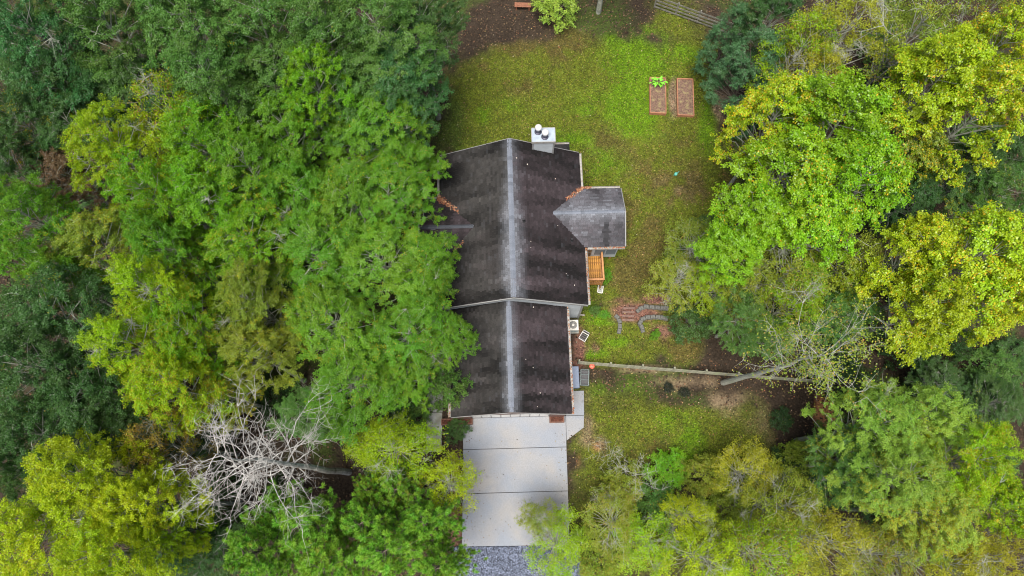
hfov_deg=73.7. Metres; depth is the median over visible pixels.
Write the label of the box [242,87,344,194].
broadleaf tree
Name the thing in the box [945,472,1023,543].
tulip tree
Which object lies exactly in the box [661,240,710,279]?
shrub
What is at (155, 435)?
turning tree
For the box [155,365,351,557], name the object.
dead pine
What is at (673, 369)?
board fence
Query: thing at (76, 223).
broadleaf tree
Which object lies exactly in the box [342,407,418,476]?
turning tree
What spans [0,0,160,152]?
broadleaf tree
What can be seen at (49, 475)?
broadleaf tree
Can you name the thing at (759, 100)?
tulip tree
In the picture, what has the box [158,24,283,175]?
broadleaf tree
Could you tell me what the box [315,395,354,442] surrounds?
shrub
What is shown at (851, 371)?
shrub
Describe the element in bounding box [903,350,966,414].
broadleaf tree
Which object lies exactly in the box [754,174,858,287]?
tulip tree
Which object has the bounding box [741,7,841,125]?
turning tree
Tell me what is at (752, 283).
turning tree
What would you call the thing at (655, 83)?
leafy plant
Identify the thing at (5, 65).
broadleaf tree
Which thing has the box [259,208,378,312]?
broadleaf tree
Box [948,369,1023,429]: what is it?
broadleaf tree
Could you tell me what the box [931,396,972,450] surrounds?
shrub
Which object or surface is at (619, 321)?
garden wall
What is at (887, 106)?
shrub
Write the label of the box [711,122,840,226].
tulip tree
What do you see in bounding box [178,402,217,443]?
shrub
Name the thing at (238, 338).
broadleaf tree
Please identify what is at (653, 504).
shrub
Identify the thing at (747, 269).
tulip tree
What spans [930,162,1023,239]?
broadleaf tree
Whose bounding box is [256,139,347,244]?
broadleaf tree
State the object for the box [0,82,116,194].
broadleaf tree
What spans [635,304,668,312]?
garden wall
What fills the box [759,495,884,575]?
turning tree
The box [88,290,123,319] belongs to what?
shrub
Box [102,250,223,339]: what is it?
broadleaf tree
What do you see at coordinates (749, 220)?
tulip tree
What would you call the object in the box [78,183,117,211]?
shrub
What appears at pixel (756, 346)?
broadleaf tree
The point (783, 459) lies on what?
shrub
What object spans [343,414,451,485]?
turning tree
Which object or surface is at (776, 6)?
broadleaf tree
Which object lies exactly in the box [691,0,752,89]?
cedar tree
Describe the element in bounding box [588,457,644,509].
shrub
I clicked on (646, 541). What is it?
turning tree
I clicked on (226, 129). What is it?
broadleaf tree
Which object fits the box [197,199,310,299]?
broadleaf tree
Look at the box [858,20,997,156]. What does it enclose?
tulip tree
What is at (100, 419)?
broadleaf tree
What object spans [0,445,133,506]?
broadleaf tree
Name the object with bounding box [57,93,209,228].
broadleaf tree
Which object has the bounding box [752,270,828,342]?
turning tree
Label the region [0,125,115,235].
broadleaf tree
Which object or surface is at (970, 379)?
shrub
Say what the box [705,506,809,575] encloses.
turning tree
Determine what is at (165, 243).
broadleaf tree
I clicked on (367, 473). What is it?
shrub
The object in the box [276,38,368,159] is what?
broadleaf tree
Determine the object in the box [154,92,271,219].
broadleaf tree
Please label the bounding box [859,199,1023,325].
tulip tree
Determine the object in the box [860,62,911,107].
shrub
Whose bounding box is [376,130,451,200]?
broadleaf tree
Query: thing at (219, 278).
shrub
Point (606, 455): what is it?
bare sapling
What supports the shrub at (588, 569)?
on the ground at (342, 484)
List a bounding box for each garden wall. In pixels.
[614,314,621,333]
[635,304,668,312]
[638,315,667,332]
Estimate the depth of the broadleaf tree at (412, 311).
36.87 m
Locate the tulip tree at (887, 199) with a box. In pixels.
[776,129,918,254]
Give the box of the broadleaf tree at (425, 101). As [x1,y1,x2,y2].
[361,24,453,165]
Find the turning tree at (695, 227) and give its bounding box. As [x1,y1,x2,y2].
[662,215,713,270]
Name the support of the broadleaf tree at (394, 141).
on the ground at (342, 484)
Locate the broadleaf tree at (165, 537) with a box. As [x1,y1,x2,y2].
[125,493,240,575]
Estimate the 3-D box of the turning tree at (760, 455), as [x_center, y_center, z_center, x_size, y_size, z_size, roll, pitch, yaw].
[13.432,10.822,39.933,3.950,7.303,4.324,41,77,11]
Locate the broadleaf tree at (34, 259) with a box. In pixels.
[0,236,151,321]
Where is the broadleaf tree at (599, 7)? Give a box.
[596,0,602,14]
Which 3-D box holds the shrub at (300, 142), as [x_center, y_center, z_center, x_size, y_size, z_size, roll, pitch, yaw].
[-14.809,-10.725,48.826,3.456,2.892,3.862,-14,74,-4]
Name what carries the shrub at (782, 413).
on the ground at (342, 484)
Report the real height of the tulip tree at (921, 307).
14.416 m
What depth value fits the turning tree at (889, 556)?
35.68 m
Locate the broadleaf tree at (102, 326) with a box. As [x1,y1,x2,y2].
[70,300,201,400]
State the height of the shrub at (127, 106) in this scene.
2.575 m
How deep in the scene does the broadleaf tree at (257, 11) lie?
36.17 m
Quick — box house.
[418,124,625,418]
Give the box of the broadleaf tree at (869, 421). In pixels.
[793,375,924,481]
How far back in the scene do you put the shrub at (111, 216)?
46.80 m
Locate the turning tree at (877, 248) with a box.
[781,228,893,315]
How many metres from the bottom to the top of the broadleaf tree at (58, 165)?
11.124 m
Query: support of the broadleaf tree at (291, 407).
on the ground at (342, 484)
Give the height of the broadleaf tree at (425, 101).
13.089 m
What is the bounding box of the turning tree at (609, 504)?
[579,482,640,568]
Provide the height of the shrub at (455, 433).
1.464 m
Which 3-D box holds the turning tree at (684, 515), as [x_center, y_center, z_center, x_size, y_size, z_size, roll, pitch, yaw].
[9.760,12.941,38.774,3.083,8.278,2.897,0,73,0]
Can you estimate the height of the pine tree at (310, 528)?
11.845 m
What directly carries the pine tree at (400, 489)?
on the ground at (342, 484)
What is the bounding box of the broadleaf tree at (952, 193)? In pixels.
[906,129,1012,213]
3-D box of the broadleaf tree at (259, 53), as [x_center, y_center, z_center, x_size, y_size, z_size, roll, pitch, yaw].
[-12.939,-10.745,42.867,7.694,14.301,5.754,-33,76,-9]
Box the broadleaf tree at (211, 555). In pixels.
[168,500,253,575]
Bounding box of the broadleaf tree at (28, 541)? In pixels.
[0,463,160,575]
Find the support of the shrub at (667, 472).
on the ground at (342, 484)
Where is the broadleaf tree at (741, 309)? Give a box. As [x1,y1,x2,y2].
[708,282,775,356]
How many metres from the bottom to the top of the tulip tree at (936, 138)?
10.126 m
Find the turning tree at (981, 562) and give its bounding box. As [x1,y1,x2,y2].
[862,513,997,575]
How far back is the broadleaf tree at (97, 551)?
28.91 m
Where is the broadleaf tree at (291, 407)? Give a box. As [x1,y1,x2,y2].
[266,379,356,448]
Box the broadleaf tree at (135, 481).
[85,463,242,548]
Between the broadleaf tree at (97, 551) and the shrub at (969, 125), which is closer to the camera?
the broadleaf tree at (97, 551)
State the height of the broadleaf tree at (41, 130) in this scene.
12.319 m
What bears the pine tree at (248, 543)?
on the ground at (342, 484)
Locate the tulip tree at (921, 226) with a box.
[822,209,965,311]
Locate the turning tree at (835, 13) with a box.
[766,0,890,91]
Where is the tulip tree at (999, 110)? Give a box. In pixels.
[874,54,1023,198]
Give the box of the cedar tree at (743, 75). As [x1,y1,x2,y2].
[701,23,788,141]
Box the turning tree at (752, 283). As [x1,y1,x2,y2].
[712,254,777,326]
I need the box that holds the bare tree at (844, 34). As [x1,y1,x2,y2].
[798,0,928,73]
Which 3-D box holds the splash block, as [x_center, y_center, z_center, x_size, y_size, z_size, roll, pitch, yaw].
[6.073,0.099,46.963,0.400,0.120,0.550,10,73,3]
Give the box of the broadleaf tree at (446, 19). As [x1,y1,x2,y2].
[375,0,470,120]
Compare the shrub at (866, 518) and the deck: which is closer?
the shrub at (866, 518)
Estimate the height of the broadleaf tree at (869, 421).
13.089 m
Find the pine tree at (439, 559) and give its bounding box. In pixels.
[405,530,487,575]
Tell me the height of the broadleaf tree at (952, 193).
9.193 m
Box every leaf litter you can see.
[437,157,624,416]
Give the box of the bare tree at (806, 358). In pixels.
[720,269,914,430]
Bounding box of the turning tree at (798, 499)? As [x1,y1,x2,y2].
[739,453,827,552]
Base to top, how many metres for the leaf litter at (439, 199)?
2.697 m
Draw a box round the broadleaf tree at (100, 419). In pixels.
[90,396,205,478]
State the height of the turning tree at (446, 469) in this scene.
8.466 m
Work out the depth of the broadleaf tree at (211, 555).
35.74 m
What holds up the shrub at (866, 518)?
on the ground at (342, 484)
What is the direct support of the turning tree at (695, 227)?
on the ground at (342, 484)
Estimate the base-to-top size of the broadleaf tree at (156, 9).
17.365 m
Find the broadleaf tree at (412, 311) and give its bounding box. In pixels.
[347,278,457,393]
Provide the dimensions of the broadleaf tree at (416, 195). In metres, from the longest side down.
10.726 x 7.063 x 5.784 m
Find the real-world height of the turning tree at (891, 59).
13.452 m
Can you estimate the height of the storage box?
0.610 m
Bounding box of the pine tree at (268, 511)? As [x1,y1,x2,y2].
[253,478,312,539]
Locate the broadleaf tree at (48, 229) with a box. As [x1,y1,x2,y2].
[0,171,141,281]
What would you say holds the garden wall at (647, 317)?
on the ground at (342, 484)
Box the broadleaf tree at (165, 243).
[119,204,242,302]
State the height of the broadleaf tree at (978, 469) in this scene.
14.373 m
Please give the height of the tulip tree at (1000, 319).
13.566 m
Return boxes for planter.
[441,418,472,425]
[549,416,563,422]
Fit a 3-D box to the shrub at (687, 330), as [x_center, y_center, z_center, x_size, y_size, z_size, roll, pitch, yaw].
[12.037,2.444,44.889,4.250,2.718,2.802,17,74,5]
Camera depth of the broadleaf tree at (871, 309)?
38.82 m
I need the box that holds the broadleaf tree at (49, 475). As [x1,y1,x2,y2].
[20,423,210,544]
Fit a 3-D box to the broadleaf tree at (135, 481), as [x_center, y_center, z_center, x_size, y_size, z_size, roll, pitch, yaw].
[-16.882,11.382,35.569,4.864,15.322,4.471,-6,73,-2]
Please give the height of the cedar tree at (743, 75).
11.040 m
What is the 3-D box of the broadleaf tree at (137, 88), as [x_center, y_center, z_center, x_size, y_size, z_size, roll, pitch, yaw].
[-18.028,-7.780,40.589,5.182,16.933,4.772,-27,75,-8]
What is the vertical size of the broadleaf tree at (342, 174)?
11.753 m
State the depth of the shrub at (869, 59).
50.50 m
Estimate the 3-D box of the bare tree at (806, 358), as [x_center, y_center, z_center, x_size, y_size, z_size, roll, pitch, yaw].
[14.722,3.783,36.586,6.941,17.840,7.094,23,74,7]
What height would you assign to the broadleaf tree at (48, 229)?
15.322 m
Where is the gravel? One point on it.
(509, 568)
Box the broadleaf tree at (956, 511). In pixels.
[845,459,988,569]
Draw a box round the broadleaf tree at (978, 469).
[895,412,1023,528]
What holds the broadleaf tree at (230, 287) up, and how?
on the ground at (342, 484)
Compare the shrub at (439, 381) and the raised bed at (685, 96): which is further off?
the raised bed at (685, 96)
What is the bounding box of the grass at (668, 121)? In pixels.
[431,0,804,575]
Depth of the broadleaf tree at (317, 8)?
36.30 m
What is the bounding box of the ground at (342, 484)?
[0,0,1023,575]
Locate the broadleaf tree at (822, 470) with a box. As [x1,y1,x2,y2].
[791,412,886,513]
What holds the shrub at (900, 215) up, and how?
on the ground at (342, 484)
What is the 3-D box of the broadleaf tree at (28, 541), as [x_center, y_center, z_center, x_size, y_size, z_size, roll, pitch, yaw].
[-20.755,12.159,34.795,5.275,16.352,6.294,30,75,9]
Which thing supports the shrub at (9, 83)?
on the ground at (342, 484)
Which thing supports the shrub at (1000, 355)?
on the ground at (342, 484)
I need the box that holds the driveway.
[462,391,583,545]
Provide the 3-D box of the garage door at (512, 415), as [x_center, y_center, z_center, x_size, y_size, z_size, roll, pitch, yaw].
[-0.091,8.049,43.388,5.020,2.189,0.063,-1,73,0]
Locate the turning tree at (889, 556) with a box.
[828,518,921,575]
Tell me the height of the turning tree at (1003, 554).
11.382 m
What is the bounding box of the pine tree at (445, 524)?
[390,487,467,554]
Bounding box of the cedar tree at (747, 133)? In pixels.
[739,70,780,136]
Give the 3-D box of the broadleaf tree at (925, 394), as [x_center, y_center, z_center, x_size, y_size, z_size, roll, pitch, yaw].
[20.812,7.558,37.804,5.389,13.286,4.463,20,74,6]
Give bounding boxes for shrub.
[0,38,43,93]
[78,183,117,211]
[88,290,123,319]
[89,362,145,415]
[92,194,130,241]
[110,99,164,131]
[154,537,188,574]
[171,493,200,532]
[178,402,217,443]
[191,256,232,296]
[196,425,238,471]
[196,506,252,559]
[203,465,245,522]
[207,88,232,109]
[245,257,292,315]
[249,370,298,440]
[260,471,296,506]
[268,250,319,297]
[283,120,331,161]
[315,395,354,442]
[363,457,411,492]
[378,378,428,434]
[392,386,431,433]
[425,364,474,412]
[442,418,472,446]
[530,0,580,32]
[575,522,626,575]
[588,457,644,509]
[589,305,600,317]
[597,309,611,318]
[603,267,612,285]
[634,480,686,534]
[639,447,691,493]
[650,329,660,341]
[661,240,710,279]
[663,303,724,344]
[663,381,674,392]
[678,387,690,397]
[689,212,730,241]
[696,479,758,531]
[704,263,764,319]
[759,447,831,498]
[769,405,793,433]
[771,433,834,494]
[796,329,864,388]
[812,358,880,411]
[826,456,875,524]
[852,24,898,66]
[855,203,910,244]
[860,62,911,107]
[861,86,898,130]
[870,496,920,566]
[871,326,947,371]
[879,254,910,305]
[890,500,944,546]
[899,363,940,408]
[916,160,978,207]
[922,327,978,366]
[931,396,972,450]
[941,365,1003,424]
[950,116,997,148]
[959,346,1023,394]
[963,437,1022,497]
[976,333,1023,389]
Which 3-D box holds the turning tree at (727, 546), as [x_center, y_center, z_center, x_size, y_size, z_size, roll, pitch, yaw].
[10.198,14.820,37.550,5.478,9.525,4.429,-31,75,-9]
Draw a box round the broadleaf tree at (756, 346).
[731,310,795,365]
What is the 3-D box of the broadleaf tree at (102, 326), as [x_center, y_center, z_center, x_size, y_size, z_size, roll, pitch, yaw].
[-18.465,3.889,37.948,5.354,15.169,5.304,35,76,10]
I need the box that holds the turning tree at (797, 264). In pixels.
[738,237,833,321]
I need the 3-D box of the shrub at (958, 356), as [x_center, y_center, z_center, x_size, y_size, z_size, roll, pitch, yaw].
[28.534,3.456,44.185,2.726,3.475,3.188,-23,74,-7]
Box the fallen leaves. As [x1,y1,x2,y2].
[405,0,822,575]
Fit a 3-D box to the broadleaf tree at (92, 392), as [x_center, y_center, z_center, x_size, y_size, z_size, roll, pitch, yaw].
[-20.495,6.430,37.722,5.185,14.096,7.423,-30,75,-9]
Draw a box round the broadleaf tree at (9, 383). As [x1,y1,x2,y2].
[0,315,159,443]
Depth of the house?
42.75 m
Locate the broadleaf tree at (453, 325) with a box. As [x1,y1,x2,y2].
[419,308,480,371]
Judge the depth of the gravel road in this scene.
41.88 m
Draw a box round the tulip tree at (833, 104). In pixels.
[767,61,895,194]
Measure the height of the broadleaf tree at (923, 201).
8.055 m
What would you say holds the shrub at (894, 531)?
on the ground at (342, 484)
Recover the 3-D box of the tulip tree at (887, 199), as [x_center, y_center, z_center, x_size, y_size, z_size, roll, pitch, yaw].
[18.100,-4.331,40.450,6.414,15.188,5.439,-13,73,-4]
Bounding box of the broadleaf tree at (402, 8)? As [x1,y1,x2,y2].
[313,0,452,142]
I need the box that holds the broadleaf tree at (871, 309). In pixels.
[792,277,887,350]
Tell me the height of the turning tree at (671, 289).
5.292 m
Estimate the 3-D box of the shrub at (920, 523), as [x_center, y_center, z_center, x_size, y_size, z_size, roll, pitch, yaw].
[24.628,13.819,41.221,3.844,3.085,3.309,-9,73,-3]
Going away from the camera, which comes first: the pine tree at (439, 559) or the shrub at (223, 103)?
the pine tree at (439, 559)
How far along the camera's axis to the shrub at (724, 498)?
40.77 m
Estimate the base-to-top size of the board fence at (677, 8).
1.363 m
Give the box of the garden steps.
[621,307,634,320]
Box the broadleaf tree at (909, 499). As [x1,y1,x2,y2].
[820,431,956,519]
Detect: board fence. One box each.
[577,359,831,383]
[654,0,742,34]
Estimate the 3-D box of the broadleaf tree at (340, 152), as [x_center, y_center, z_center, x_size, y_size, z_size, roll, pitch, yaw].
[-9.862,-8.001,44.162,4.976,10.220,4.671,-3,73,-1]
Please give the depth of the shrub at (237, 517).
40.96 m
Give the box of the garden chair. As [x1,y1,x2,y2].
[578,330,588,342]
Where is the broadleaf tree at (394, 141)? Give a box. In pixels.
[338,85,445,183]
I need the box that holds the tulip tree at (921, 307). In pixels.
[827,260,978,368]
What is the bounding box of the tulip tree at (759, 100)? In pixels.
[709,67,822,199]
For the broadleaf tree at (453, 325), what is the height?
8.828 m
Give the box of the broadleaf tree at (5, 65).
[0,41,137,163]
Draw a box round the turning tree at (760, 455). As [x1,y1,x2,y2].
[709,434,785,510]
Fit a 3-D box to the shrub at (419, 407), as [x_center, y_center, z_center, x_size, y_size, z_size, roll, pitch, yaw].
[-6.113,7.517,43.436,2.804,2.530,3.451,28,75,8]
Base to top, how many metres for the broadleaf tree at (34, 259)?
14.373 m
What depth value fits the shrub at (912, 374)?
43.76 m
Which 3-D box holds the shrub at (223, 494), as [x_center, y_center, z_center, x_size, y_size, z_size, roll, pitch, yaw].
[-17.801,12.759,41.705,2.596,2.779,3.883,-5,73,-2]
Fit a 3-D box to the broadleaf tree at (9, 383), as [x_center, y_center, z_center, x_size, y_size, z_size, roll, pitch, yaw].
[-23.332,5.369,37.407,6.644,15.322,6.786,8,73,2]
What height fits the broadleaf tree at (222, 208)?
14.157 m
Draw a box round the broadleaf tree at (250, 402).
[187,354,272,439]
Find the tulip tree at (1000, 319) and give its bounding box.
[906,275,1023,349]
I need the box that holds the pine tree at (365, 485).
[352,469,392,513]
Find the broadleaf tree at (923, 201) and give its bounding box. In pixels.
[867,167,947,238]
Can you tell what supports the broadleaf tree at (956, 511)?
on the ground at (342, 484)
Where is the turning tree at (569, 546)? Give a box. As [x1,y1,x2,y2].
[521,501,591,575]
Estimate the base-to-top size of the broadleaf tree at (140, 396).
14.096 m
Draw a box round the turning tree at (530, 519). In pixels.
[513,497,564,543]
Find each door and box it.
[471,413,549,417]
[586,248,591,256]
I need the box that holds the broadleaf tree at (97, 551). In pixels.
[36,495,226,575]
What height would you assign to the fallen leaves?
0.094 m
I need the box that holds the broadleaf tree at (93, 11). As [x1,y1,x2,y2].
[30,0,211,138]
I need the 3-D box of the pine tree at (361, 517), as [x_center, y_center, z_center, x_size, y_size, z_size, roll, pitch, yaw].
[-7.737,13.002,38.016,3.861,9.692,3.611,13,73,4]
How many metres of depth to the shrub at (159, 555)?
40.61 m
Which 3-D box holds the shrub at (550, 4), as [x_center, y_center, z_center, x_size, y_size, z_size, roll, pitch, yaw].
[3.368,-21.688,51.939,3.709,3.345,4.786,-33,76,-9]
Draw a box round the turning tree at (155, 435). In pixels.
[119,401,239,480]
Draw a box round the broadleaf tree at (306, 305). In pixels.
[280,273,408,385]
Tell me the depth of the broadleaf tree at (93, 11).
37.07 m
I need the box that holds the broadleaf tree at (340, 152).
[314,115,381,188]
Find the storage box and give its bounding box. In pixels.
[572,366,579,388]
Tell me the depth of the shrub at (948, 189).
48.01 m
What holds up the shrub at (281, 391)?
on the ground at (342, 484)
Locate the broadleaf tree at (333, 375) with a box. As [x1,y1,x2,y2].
[302,322,406,446]
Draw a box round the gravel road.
[466,546,582,575]
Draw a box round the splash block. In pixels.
[597,285,603,293]
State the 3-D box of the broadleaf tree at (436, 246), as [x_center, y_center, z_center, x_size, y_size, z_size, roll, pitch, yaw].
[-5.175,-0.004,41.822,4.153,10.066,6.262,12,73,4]
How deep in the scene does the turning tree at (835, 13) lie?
41.26 m
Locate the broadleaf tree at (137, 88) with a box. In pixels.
[124,63,254,208]
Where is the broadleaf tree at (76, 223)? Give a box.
[36,200,172,295]
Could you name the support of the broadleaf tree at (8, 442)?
on the ground at (342, 484)
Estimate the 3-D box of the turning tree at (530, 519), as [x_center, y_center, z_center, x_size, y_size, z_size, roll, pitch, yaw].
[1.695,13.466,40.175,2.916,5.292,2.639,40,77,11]
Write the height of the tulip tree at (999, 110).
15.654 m
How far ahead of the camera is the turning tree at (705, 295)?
42.40 m
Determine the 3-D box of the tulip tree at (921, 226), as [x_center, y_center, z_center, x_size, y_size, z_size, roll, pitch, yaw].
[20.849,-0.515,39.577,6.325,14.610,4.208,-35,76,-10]
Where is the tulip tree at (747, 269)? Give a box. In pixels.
[686,227,762,292]
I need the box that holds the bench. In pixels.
[514,2,530,10]
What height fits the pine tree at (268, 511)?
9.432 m
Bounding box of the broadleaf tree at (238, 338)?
[199,321,312,395]
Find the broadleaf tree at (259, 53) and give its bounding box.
[226,27,338,169]
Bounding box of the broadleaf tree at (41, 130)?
[23,87,153,191]
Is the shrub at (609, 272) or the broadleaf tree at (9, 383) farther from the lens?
the shrub at (609, 272)
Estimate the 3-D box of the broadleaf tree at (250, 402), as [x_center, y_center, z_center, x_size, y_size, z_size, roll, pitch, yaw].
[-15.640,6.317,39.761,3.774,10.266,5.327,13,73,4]
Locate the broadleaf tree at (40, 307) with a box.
[0,260,154,369]
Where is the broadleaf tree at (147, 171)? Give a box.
[98,146,237,265]
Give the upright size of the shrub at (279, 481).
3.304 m
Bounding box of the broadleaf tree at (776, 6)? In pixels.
[729,0,806,84]
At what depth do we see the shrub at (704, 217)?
46.95 m
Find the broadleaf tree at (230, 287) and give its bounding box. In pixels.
[208,251,309,364]
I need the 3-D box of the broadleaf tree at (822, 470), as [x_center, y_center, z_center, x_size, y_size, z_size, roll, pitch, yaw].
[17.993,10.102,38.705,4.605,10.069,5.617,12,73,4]
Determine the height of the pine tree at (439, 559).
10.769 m
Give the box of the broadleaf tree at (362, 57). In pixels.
[312,32,420,147]
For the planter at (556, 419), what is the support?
on the ground at (342, 484)
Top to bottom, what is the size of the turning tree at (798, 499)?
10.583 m
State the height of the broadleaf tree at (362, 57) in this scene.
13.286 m
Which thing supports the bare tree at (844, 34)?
on the ground at (342, 484)
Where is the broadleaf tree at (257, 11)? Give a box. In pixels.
[197,0,335,142]
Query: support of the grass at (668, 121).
on the ground at (342, 484)
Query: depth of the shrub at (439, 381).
41.02 m
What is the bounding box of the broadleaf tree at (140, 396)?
[118,338,254,442]
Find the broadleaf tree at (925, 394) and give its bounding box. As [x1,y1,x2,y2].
[849,377,993,459]
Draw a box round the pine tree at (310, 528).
[265,482,351,567]
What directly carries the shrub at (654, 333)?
on the ground at (342, 484)
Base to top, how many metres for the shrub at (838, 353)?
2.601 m
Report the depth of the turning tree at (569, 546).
38.62 m
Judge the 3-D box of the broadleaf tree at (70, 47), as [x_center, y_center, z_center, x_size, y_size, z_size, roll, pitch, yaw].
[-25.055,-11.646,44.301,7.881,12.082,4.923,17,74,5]
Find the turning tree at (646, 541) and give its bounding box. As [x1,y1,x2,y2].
[609,505,688,575]
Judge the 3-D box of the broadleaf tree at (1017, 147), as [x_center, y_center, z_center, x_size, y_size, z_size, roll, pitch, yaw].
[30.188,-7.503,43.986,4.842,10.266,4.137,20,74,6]
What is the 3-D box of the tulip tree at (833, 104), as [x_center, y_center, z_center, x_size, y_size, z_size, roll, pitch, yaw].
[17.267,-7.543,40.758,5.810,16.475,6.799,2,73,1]
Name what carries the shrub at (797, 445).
on the ground at (342, 484)
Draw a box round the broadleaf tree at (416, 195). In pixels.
[343,154,446,259]
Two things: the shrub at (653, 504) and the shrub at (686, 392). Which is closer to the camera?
the shrub at (653, 504)
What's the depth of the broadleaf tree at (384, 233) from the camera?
37.46 m
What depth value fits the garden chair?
45.75 m
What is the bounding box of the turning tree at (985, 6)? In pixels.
[904,0,1018,96]
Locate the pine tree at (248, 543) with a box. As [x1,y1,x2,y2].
[222,503,311,575]
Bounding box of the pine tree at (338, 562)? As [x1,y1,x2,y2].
[294,512,373,575]
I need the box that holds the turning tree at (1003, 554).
[904,522,1023,575]
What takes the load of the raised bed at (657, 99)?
on the ground at (342, 484)
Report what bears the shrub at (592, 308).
on the ground at (342, 484)
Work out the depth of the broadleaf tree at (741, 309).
40.43 m
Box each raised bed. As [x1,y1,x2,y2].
[649,77,665,115]
[676,78,693,117]
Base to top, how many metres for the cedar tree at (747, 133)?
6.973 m
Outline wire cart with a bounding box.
[579,369,589,385]
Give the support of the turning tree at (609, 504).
on the ground at (342, 484)
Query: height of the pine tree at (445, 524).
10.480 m
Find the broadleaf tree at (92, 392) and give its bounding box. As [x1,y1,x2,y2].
[38,337,179,471]
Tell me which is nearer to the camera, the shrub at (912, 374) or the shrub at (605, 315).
the shrub at (912, 374)
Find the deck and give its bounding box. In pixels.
[588,252,604,288]
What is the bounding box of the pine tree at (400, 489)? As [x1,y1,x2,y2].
[374,458,433,519]
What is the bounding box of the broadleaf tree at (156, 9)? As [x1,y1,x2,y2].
[129,0,268,112]
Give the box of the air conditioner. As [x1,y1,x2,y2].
[570,320,578,333]
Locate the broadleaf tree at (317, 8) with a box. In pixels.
[280,0,391,152]
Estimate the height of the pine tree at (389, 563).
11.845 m
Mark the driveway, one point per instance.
(525, 462)
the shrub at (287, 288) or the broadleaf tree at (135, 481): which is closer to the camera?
the broadleaf tree at (135, 481)
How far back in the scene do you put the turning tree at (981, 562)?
33.85 m
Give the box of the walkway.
[426,320,443,451]
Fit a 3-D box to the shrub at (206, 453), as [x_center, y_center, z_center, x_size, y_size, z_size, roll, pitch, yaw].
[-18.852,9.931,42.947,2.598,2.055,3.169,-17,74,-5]
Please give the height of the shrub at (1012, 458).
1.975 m
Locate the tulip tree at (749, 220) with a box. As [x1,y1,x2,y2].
[697,177,793,274]
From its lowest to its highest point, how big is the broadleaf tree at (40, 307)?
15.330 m
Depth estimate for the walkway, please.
44.41 m
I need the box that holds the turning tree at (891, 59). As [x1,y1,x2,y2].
[855,0,974,100]
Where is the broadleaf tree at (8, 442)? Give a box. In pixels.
[0,377,124,480]
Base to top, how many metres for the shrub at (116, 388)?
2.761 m
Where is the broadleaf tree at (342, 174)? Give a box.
[300,154,404,263]
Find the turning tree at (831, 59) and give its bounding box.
[770,36,853,126]
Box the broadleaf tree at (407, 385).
[368,342,434,413]
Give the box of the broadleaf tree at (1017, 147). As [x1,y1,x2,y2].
[934,118,1023,201]
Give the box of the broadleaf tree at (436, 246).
[389,230,461,329]
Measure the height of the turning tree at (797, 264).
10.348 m
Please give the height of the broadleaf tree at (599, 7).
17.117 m
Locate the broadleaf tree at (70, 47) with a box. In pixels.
[34,40,168,154]
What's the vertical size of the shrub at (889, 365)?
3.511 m
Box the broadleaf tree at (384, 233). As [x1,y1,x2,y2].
[310,218,449,314]
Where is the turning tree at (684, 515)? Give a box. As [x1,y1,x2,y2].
[658,490,719,541]
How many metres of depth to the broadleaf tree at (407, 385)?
37.37 m
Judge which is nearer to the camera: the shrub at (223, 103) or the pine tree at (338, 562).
the pine tree at (338, 562)
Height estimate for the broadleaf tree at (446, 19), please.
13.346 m
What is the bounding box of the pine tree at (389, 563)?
[347,505,448,575]
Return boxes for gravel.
[452,546,581,575]
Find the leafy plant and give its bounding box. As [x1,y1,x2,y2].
[649,76,667,87]
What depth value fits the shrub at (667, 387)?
44.74 m
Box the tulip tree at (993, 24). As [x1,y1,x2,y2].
[914,0,1023,105]
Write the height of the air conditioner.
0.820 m
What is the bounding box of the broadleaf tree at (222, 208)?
[152,164,276,268]
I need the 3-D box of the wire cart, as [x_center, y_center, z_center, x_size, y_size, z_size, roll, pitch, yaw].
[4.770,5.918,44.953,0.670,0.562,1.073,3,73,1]
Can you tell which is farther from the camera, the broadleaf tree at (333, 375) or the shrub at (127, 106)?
the shrub at (127, 106)
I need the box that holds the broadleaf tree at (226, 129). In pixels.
[206,112,298,240]
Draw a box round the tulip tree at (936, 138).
[853,100,950,193]
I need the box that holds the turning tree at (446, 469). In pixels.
[417,449,483,518]
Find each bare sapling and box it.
[587,437,622,469]
[609,448,671,499]
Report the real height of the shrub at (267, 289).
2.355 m
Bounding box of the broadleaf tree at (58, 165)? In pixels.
[23,142,136,227]
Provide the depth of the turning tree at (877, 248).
38.11 m
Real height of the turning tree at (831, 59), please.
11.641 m
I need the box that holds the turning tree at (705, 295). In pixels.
[684,261,733,319]
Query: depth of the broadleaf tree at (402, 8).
37.66 m
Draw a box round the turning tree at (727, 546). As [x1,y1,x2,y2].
[648,517,748,575]
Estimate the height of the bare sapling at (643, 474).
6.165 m
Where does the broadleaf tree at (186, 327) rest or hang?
on the ground at (342, 484)
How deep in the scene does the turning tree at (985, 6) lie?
41.32 m
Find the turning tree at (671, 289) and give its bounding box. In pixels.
[641,250,710,314]
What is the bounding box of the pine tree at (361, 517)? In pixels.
[337,487,407,552]
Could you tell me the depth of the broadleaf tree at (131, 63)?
38.13 m
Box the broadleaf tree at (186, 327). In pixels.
[141,281,267,389]
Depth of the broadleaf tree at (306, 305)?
35.45 m
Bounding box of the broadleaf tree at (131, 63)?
[98,46,207,158]
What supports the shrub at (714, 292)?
on the ground at (342, 484)
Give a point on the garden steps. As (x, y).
(629, 308)

